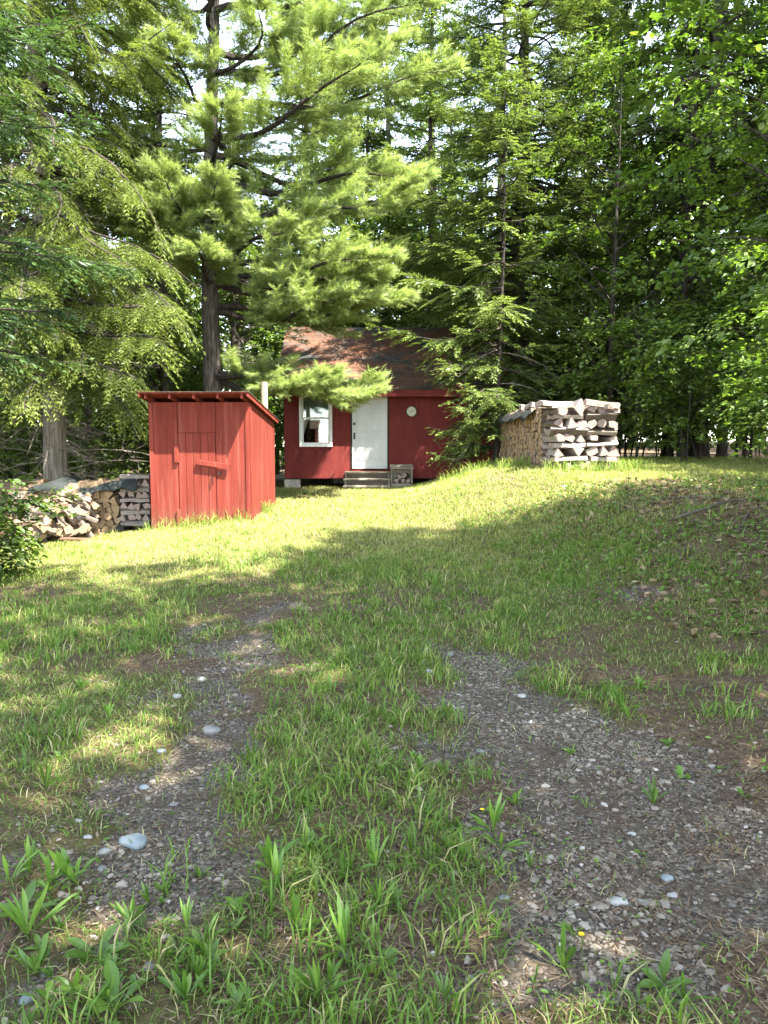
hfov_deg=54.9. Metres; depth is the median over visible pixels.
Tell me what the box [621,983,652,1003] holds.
weed
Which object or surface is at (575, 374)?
understory sapling
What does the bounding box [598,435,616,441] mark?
firewood log
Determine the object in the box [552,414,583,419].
firewood log
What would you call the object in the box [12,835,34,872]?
weed
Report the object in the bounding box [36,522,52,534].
firewood log
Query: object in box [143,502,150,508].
firewood log
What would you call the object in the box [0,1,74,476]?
forest conifer
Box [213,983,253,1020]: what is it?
weed
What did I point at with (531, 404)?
wood slab
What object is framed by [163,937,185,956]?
weed
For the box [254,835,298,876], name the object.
weed
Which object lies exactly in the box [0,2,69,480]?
forest conifer
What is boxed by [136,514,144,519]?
firewood log
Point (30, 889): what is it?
weed
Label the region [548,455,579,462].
firewood log
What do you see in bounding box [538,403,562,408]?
wood slab
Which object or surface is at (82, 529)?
firewood log
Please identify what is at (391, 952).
weed
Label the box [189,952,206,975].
weed
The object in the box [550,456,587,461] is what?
firewood log
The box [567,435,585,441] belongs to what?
firewood log
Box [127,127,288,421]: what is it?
forest hardwood
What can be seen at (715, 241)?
forest hardwood
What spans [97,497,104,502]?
firewood log
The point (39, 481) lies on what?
wood slab
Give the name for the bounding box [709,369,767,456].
understory sapling
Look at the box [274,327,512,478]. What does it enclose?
cabin
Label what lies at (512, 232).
forest conifer
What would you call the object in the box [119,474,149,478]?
firewood log
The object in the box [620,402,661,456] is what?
understory sapling
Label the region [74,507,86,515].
firewood log
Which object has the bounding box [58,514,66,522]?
firewood log
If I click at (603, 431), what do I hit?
firewood log
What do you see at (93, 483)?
firewood log
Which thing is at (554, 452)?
firewood log
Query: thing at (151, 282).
forest hardwood
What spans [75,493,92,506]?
firewood log
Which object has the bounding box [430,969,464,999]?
weed
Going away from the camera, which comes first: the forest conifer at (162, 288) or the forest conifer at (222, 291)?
the forest conifer at (162, 288)
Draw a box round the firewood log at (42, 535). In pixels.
[34,526,46,538]
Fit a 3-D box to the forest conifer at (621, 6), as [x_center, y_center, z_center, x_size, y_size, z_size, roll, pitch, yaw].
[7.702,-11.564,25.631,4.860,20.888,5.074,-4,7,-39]
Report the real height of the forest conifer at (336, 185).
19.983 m
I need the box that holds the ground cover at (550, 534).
[0,474,767,1023]
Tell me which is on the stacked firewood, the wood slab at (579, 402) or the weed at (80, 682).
the wood slab at (579, 402)
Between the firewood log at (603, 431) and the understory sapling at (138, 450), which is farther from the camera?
the understory sapling at (138, 450)
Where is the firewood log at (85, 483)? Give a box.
[83,480,95,487]
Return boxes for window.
[299,397,331,446]
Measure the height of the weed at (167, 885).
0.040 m
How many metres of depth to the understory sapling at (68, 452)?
26.41 m
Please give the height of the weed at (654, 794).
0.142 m
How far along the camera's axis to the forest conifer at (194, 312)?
26.65 m
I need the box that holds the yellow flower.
[578,932,584,950]
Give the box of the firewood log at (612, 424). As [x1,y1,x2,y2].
[605,421,617,428]
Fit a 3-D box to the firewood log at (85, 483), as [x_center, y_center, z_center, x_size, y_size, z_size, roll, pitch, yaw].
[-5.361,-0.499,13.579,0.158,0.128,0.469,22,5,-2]
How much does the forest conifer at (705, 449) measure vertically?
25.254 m
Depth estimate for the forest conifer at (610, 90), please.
34.39 m
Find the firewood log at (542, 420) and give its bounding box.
[539,418,546,422]
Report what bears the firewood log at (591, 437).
on the firewood log at (596, 441)
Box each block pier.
[284,479,300,487]
[333,479,343,482]
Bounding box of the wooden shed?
[138,382,278,529]
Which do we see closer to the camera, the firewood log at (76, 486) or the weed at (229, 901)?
the weed at (229, 901)
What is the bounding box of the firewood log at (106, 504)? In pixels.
[103,502,111,507]
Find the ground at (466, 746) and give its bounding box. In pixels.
[0,442,767,1023]
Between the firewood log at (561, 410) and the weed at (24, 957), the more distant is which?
the firewood log at (561, 410)
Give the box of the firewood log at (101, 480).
[97,478,109,484]
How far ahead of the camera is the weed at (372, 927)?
2.35 m
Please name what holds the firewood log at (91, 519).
on the firewood log at (80, 524)
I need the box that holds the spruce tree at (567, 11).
[365,0,673,411]
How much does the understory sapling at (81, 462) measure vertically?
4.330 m
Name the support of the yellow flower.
on the ground at (466, 746)
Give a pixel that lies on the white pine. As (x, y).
(299, 218)
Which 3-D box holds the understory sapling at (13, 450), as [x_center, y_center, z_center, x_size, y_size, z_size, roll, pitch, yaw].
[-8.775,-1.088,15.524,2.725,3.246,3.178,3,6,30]
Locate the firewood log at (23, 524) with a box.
[14,521,34,527]
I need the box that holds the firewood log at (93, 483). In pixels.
[88,481,97,486]
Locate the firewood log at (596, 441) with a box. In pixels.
[581,439,609,448]
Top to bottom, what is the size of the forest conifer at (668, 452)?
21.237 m
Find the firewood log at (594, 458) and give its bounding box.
[587,456,616,461]
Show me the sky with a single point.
(201, 3)
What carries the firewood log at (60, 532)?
on the firewood log
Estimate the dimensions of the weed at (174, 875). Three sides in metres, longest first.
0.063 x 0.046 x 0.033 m
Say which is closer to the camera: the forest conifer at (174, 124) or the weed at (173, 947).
the weed at (173, 947)
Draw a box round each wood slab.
[0,479,49,484]
[0,483,42,491]
[519,404,524,410]
[528,402,535,407]
[536,400,573,406]
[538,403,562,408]
[570,398,585,406]
[584,399,620,408]
[586,403,612,409]
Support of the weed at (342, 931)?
on the ground at (466, 746)
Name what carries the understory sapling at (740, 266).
on the ground at (466, 746)
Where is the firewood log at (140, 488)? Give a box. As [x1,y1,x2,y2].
[120,485,149,491]
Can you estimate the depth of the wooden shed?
12.51 m
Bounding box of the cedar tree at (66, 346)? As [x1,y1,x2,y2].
[0,0,237,480]
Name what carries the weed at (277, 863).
on the ground at (466, 746)
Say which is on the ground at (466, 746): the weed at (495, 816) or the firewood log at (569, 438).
the weed at (495, 816)
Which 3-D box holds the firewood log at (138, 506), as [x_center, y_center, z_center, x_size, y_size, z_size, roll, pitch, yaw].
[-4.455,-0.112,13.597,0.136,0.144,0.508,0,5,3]
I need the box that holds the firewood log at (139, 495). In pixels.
[136,491,142,498]
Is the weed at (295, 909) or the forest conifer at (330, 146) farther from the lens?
the forest conifer at (330, 146)
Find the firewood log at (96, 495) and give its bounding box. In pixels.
[93,491,100,498]
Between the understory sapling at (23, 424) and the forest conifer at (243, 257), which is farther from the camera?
the forest conifer at (243, 257)
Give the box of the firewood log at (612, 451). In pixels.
[605,445,619,456]
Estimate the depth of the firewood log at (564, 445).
13.59 m
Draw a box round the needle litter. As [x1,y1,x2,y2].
[282,326,510,389]
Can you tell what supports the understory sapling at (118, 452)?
on the ground at (466, 746)
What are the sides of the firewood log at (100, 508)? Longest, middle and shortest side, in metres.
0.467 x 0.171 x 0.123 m
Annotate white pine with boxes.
[92,0,469,414]
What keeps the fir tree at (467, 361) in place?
on the ground at (466, 746)
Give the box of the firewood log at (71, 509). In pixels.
[67,505,84,520]
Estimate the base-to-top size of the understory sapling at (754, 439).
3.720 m
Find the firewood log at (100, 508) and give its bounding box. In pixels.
[97,503,103,510]
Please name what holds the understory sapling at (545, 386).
on the ground at (466, 746)
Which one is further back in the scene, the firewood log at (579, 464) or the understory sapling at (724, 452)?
the understory sapling at (724, 452)
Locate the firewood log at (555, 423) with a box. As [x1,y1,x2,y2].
[543,418,562,427]
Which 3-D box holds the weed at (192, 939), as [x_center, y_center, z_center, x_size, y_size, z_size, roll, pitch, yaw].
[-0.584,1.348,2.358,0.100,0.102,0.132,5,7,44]
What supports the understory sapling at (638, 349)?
on the ground at (466, 746)
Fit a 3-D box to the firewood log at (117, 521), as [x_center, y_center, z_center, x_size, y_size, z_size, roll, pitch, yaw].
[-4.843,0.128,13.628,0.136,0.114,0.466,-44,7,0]
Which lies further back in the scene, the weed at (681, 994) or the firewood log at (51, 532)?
the firewood log at (51, 532)
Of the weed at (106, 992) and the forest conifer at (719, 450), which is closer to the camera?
the weed at (106, 992)
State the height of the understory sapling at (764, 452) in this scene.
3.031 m
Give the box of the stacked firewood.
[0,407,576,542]
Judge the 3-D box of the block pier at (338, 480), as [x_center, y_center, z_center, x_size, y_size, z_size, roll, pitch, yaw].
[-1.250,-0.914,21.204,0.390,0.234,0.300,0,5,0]
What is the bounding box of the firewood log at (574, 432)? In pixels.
[548,426,588,436]
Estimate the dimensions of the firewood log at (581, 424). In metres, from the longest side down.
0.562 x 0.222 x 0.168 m
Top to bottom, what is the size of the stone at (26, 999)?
0.025 m
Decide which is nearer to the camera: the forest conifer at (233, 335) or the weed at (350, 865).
the weed at (350, 865)
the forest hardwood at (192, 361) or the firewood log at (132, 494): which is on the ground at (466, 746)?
the forest hardwood at (192, 361)
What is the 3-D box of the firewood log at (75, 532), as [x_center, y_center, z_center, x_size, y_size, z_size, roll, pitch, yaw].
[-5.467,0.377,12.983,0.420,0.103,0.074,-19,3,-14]
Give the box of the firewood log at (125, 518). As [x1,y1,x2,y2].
[118,515,128,521]
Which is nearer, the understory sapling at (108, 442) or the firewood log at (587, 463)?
the firewood log at (587, 463)
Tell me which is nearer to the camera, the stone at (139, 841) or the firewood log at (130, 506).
the stone at (139, 841)
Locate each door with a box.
[174,433,216,526]
[352,397,386,468]
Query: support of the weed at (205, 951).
on the ground at (466, 746)
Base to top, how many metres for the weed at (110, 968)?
0.081 m
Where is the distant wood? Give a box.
[31,158,765,468]
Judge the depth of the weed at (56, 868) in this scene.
2.78 m
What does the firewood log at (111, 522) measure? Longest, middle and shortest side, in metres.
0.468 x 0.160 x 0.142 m
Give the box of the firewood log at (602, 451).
[593,446,609,455]
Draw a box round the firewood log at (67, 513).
[63,509,79,524]
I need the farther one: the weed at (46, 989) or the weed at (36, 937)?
the weed at (36, 937)
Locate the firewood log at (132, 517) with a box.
[128,514,136,519]
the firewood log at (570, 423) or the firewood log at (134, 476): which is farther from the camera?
the firewood log at (570, 423)
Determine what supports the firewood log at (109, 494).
on the firewood log
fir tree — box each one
[0,0,149,400]
[362,33,575,471]
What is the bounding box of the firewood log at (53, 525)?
[50,521,56,527]
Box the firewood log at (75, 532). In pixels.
[60,529,80,537]
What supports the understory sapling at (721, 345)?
on the ground at (466, 746)
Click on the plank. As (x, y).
(70, 538)
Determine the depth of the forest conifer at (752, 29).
17.81 m
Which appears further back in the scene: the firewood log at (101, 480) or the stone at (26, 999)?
the firewood log at (101, 480)
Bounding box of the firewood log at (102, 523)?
[99,519,106,527]
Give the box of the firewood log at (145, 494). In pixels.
[141,490,150,497]
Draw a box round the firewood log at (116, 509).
[112,506,120,512]
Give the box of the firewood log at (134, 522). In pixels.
[121,520,150,525]
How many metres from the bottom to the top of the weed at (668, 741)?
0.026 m
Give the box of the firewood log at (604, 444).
[585,442,617,447]
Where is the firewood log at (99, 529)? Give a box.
[94,527,101,532]
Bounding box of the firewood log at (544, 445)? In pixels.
[541,442,573,448]
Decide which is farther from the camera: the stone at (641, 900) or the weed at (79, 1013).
the stone at (641, 900)
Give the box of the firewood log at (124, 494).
[118,491,128,497]
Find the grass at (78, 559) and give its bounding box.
[0,453,767,1023]
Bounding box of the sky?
[0,0,767,446]
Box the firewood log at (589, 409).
[583,406,594,413]
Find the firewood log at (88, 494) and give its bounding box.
[85,492,93,497]
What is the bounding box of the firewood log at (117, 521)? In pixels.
[114,516,120,523]
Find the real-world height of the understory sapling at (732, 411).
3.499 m
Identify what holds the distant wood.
on the ground at (466, 746)
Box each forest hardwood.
[0,59,122,479]
[0,92,201,470]
[13,152,110,473]
[66,142,252,427]
[101,240,245,374]
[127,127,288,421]
[167,209,295,408]
[219,154,393,415]
[224,241,327,434]
[266,131,426,410]
[348,159,491,327]
[356,287,397,323]
[357,195,465,326]
[381,167,510,350]
[438,158,607,397]
[478,235,579,344]
[537,0,767,456]
[573,12,767,455]
[647,188,767,402]
[691,92,767,377]
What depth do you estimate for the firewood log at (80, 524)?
13.01 m
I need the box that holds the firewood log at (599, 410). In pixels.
[595,407,605,412]
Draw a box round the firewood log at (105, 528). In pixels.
[101,525,109,531]
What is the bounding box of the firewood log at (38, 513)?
[27,506,44,515]
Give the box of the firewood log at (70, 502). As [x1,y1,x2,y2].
[65,497,84,507]
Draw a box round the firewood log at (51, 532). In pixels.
[47,530,56,535]
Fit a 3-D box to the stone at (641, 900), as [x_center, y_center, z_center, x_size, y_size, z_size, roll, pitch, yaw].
[0.921,1.389,2.627,0.048,0.021,0.030,2,6,23]
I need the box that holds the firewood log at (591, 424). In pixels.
[586,420,596,428]
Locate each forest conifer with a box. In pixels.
[0,1,42,449]
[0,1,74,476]
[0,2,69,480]
[13,0,135,479]
[56,2,146,477]
[60,212,112,474]
[91,19,200,473]
[92,9,202,472]
[97,0,226,470]
[152,230,201,387]
[190,11,266,386]
[199,48,271,390]
[219,93,268,361]
[240,0,380,438]
[250,199,296,474]
[293,1,376,325]
[319,0,423,327]
[323,114,362,249]
[336,0,447,322]
[374,0,481,327]
[391,0,479,326]
[421,47,475,315]
[438,137,462,317]
[445,0,552,441]
[495,133,546,328]
[525,0,664,398]
[525,0,684,455]
[527,18,602,397]
[567,8,655,440]
[573,0,761,456]
[593,121,645,447]
[598,0,767,456]
[651,4,750,431]
[686,0,767,457]
[722,7,767,406]
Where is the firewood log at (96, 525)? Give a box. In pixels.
[91,520,100,528]
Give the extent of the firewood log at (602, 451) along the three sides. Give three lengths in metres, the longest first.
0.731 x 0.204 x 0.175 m
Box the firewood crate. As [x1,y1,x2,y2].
[390,464,412,487]
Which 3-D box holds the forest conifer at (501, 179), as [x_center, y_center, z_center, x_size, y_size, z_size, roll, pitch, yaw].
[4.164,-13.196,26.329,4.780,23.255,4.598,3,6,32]
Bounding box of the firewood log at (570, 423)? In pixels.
[563,418,577,428]
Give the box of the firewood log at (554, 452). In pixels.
[545,448,563,456]
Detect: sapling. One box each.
[0,369,132,481]
[0,389,71,479]
[0,394,42,478]
[0,401,36,479]
[0,407,73,479]
[28,407,111,472]
[35,380,148,480]
[67,393,138,475]
[67,426,127,479]
[71,394,149,479]
[76,388,161,478]
[84,377,157,478]
[127,356,260,472]
[151,367,284,472]
[231,369,283,470]
[271,400,283,470]
[271,404,283,471]
[275,422,284,470]
[502,358,576,411]
[510,333,630,426]
[510,347,616,407]
[525,340,641,435]
[547,302,707,459]
[554,323,655,448]
[561,331,721,455]
[562,308,706,456]
[578,310,728,455]
[596,399,660,452]
[615,339,751,461]
[618,299,767,458]
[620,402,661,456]
[626,359,728,456]
[631,364,724,448]
[654,280,767,457]
[668,304,767,456]
[672,301,767,455]
[676,353,766,456]
[689,335,767,455]
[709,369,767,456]
[723,246,767,305]
[727,409,766,454]
[728,418,767,455]
[733,287,767,428]
[735,316,767,445]
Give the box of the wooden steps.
[343,471,390,489]
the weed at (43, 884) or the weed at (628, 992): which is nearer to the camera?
the weed at (628, 992)
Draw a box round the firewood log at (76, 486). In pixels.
[52,483,79,501]
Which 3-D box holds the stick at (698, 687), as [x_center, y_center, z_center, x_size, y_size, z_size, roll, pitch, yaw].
[2.039,1.135,4.843,0.398,0.036,0.099,-2,6,-24]
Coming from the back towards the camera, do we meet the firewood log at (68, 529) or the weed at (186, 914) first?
the firewood log at (68, 529)
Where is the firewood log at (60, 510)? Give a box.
[54,504,63,513]
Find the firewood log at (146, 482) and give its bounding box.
[141,479,149,486]
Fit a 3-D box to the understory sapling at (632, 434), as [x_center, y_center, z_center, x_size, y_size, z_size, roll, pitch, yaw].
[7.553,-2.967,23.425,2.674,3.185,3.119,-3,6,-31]
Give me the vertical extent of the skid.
0.130 m
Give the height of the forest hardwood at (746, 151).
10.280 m
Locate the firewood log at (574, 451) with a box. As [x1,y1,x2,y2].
[563,447,583,456]
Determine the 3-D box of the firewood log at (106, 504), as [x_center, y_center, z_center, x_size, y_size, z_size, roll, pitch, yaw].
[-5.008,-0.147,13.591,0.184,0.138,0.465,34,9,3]
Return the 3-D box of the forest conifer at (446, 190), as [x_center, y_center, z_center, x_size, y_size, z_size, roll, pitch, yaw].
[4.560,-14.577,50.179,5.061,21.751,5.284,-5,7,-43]
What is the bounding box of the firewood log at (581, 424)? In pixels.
[575,420,587,428]
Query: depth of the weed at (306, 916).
2.42 m
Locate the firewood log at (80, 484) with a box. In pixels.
[77,479,89,487]
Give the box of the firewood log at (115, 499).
[108,494,122,503]
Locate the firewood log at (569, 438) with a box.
[562,434,574,441]
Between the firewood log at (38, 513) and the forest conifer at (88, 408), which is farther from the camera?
the forest conifer at (88, 408)
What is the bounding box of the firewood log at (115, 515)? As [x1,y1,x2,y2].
[112,512,120,518]
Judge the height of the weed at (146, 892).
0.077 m
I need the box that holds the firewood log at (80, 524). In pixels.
[77,520,94,537]
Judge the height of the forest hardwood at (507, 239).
9.979 m
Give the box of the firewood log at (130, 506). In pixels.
[127,502,140,509]
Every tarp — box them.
[26,476,140,495]
[493,409,535,425]
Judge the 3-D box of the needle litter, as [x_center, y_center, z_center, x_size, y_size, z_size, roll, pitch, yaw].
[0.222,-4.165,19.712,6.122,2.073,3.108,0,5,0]
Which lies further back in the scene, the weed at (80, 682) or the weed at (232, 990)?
the weed at (80, 682)
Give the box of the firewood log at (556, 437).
[542,433,564,441]
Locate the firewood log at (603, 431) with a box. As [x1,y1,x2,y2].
[586,427,616,435]
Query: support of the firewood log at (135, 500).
on the firewood log at (125, 505)
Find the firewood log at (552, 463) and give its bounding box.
[542,461,560,467]
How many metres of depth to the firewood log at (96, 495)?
13.30 m
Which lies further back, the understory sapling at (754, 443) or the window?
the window
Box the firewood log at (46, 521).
[43,517,49,524]
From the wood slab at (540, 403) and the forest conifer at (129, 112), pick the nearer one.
the wood slab at (540, 403)
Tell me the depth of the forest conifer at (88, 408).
16.91 m
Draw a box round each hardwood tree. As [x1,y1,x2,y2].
[507,37,745,441]
[594,0,767,406]
[642,0,767,411]
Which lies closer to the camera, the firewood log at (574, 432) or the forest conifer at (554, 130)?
the firewood log at (574, 432)
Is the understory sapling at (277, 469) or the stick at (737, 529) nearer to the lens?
the stick at (737, 529)
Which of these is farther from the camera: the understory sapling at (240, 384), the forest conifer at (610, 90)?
the forest conifer at (610, 90)
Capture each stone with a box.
[18,996,33,1004]
[83,834,92,838]
[96,848,111,854]
[97,865,106,871]
[119,833,147,849]
[139,784,149,789]
[142,961,154,969]
[156,749,165,753]
[169,802,178,805]
[172,694,181,698]
[202,725,220,734]
[499,894,509,899]
[517,693,525,697]
[610,896,628,905]
[637,899,648,906]
[661,873,673,881]
[667,892,678,897]
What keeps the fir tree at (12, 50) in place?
on the ground at (466, 746)
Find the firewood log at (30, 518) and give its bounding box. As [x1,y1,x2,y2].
[22,514,36,521]
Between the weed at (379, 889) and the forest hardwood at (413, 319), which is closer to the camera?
the weed at (379, 889)
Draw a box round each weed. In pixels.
[0,849,40,881]
[0,880,57,923]
[0,882,76,935]
[6,931,54,975]
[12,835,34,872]
[12,947,37,972]
[13,980,65,999]
[23,933,49,955]
[32,757,68,787]
[35,855,88,897]
[37,849,75,883]
[39,964,65,979]
[48,847,96,889]
[52,913,70,928]
[53,966,89,1007]
[54,749,65,759]
[62,922,129,963]
[66,1001,90,1017]
[67,974,113,998]
[75,678,89,688]
[86,958,152,1012]
[101,953,131,970]
[102,971,131,1002]
[103,700,114,718]
[109,891,149,927]
[130,974,141,983]
[135,881,149,916]
[153,895,166,903]
[156,880,172,896]
[157,966,212,1004]
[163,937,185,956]
[167,871,175,882]
[167,895,193,928]
[180,937,219,965]
[182,912,225,949]
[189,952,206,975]
[189,956,221,970]
[190,973,205,998]
[191,866,212,877]
[211,948,227,960]
[213,893,250,911]
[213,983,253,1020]
[225,916,246,932]
[231,903,254,919]
[250,842,283,889]
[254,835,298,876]
[279,974,327,1005]
[280,897,322,937]
[285,958,362,1001]
[286,888,320,932]
[299,823,328,854]
[312,892,347,960]
[320,980,340,1004]
[321,958,345,984]
[332,851,349,877]
[337,845,375,880]
[348,913,392,955]
[351,956,375,976]
[362,876,405,906]
[366,826,388,866]
[381,947,397,966]
[384,863,396,869]
[390,897,406,912]
[392,879,403,903]
[408,750,425,768]
[412,847,427,858]
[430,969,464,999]
[448,816,459,829]
[467,791,505,830]
[472,864,484,880]
[484,831,532,851]
[505,787,526,804]
[524,920,576,969]
[525,851,533,867]
[530,962,550,982]
[555,919,583,934]
[562,743,575,754]
[581,795,597,806]
[605,686,639,709]
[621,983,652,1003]
[622,703,636,718]
[632,676,647,691]
[639,948,694,998]
[640,773,670,803]
[659,738,673,745]
[671,971,712,1002]
[675,765,689,778]
[736,787,751,798]
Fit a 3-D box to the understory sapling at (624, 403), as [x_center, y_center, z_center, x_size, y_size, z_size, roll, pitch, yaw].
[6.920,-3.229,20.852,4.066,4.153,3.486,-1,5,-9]
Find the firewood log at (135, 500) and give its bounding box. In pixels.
[119,498,150,502]
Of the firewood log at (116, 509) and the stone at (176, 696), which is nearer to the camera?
the stone at (176, 696)
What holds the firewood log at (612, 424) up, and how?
on the firewood log at (603, 431)
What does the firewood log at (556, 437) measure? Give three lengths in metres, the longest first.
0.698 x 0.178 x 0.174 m
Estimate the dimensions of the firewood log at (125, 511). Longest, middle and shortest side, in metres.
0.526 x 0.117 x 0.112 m
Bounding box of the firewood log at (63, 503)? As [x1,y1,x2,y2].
[57,501,69,507]
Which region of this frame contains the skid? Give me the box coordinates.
[116,524,151,532]
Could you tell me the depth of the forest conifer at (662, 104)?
33.21 m
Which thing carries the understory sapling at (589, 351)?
on the ground at (466, 746)
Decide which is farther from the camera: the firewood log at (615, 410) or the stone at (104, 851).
the firewood log at (615, 410)
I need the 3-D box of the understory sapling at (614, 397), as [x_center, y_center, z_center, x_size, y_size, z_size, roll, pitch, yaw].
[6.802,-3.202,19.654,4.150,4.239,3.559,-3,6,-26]
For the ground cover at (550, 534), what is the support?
on the ground at (466, 746)
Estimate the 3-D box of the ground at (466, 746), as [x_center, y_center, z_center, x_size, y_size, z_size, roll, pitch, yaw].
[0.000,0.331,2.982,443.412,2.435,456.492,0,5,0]
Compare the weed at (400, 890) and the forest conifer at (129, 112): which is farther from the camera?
the forest conifer at (129, 112)
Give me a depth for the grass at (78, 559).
5.46 m
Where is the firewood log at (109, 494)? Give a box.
[104,489,119,497]
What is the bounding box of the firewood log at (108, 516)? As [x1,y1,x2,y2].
[102,512,113,519]
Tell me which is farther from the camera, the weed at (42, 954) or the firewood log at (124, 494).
the firewood log at (124, 494)
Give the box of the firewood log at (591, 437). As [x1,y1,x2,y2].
[583,435,597,440]
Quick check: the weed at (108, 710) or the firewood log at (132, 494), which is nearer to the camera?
the weed at (108, 710)
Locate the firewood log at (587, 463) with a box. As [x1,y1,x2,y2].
[580,460,597,468]
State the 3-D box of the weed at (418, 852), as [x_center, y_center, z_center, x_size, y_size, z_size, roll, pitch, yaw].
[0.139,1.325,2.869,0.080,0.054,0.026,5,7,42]
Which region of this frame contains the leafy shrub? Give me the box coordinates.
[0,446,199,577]
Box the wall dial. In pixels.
[406,406,416,416]
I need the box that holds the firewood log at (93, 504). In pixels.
[90,501,98,508]
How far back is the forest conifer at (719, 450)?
25.70 m
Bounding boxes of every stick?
[470,650,509,654]
[651,492,726,498]
[671,497,766,519]
[676,679,723,692]
[729,507,758,535]
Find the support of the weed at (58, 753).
on the ground at (466, 746)
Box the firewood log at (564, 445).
[551,443,585,448]
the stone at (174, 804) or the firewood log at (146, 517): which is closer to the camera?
the stone at (174, 804)
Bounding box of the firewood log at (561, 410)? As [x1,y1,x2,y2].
[543,405,567,416]
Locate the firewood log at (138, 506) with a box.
[133,502,149,510]
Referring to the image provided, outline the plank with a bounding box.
[60,537,95,540]
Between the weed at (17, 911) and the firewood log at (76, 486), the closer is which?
the weed at (17, 911)
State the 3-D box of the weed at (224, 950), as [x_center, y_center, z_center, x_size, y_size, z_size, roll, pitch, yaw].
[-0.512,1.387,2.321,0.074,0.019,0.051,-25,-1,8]
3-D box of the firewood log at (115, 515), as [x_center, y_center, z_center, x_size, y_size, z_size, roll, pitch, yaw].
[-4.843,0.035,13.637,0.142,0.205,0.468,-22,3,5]
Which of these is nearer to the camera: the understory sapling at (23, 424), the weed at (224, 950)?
the weed at (224, 950)
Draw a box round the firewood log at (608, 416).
[584,412,617,421]
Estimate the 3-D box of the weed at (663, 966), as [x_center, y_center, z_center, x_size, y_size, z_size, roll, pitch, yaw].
[0.838,1.393,2.206,0.165,0.069,0.141,-14,26,13]
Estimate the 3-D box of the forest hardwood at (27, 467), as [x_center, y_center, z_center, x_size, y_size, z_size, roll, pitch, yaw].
[-11.317,-5.974,23.551,6.834,11.501,5.997,3,6,33]
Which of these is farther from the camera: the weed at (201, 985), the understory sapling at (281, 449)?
the understory sapling at (281, 449)
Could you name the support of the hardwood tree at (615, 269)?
on the ground at (466, 746)
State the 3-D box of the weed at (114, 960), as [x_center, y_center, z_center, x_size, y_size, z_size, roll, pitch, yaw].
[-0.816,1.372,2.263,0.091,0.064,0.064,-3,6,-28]
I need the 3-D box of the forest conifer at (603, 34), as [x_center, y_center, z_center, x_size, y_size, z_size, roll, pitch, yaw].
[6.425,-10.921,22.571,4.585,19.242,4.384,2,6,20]
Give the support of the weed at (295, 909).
on the ground at (466, 746)
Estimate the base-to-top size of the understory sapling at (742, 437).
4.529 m
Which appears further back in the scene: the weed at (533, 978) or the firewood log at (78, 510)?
the firewood log at (78, 510)
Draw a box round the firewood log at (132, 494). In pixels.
[128,491,136,496]
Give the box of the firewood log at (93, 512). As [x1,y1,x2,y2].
[82,500,98,518]
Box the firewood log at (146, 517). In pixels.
[142,513,150,520]
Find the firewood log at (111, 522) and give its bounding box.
[106,519,115,526]
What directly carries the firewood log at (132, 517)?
on the firewood log at (134, 522)
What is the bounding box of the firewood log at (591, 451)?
[579,446,597,455]
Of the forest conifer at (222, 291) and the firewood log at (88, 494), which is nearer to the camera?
the firewood log at (88, 494)
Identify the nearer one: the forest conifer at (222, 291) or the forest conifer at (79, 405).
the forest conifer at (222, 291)
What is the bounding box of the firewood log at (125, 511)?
[121,508,150,514]
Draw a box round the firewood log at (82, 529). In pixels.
[77,525,94,533]
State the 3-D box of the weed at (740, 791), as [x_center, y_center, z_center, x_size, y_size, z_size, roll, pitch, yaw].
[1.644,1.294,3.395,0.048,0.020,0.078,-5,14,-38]
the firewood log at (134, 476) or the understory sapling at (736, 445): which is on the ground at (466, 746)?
the understory sapling at (736, 445)
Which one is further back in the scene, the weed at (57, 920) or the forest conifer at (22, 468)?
the forest conifer at (22, 468)
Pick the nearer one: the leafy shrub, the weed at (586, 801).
the weed at (586, 801)
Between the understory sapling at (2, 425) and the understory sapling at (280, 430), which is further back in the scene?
the understory sapling at (280, 430)
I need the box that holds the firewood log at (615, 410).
[605,408,619,412]
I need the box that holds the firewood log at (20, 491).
[8,485,25,497]
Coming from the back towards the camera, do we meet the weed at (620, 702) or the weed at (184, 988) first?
the weed at (620, 702)
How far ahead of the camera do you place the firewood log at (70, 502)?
13.13 m
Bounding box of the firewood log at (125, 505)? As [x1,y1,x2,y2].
[120,502,131,508]
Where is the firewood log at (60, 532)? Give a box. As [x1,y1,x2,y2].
[57,528,63,535]
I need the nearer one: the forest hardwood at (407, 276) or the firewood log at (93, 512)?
the firewood log at (93, 512)
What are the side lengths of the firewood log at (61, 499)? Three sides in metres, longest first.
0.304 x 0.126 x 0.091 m
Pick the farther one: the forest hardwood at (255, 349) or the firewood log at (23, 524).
the forest hardwood at (255, 349)
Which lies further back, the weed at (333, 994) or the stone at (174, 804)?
the stone at (174, 804)
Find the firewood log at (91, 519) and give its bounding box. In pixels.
[82,515,98,523]
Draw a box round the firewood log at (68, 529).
[56,522,72,533]
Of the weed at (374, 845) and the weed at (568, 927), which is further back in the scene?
the weed at (374, 845)
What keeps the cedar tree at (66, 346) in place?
on the ground at (466, 746)
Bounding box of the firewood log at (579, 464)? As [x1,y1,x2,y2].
[571,463,586,467]
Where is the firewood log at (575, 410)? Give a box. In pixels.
[567,405,584,415]
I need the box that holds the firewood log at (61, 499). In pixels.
[52,496,64,501]
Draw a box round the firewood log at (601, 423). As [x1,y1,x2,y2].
[595,419,605,427]
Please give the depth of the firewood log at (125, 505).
13.35 m
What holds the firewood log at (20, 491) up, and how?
on the stacked firewood

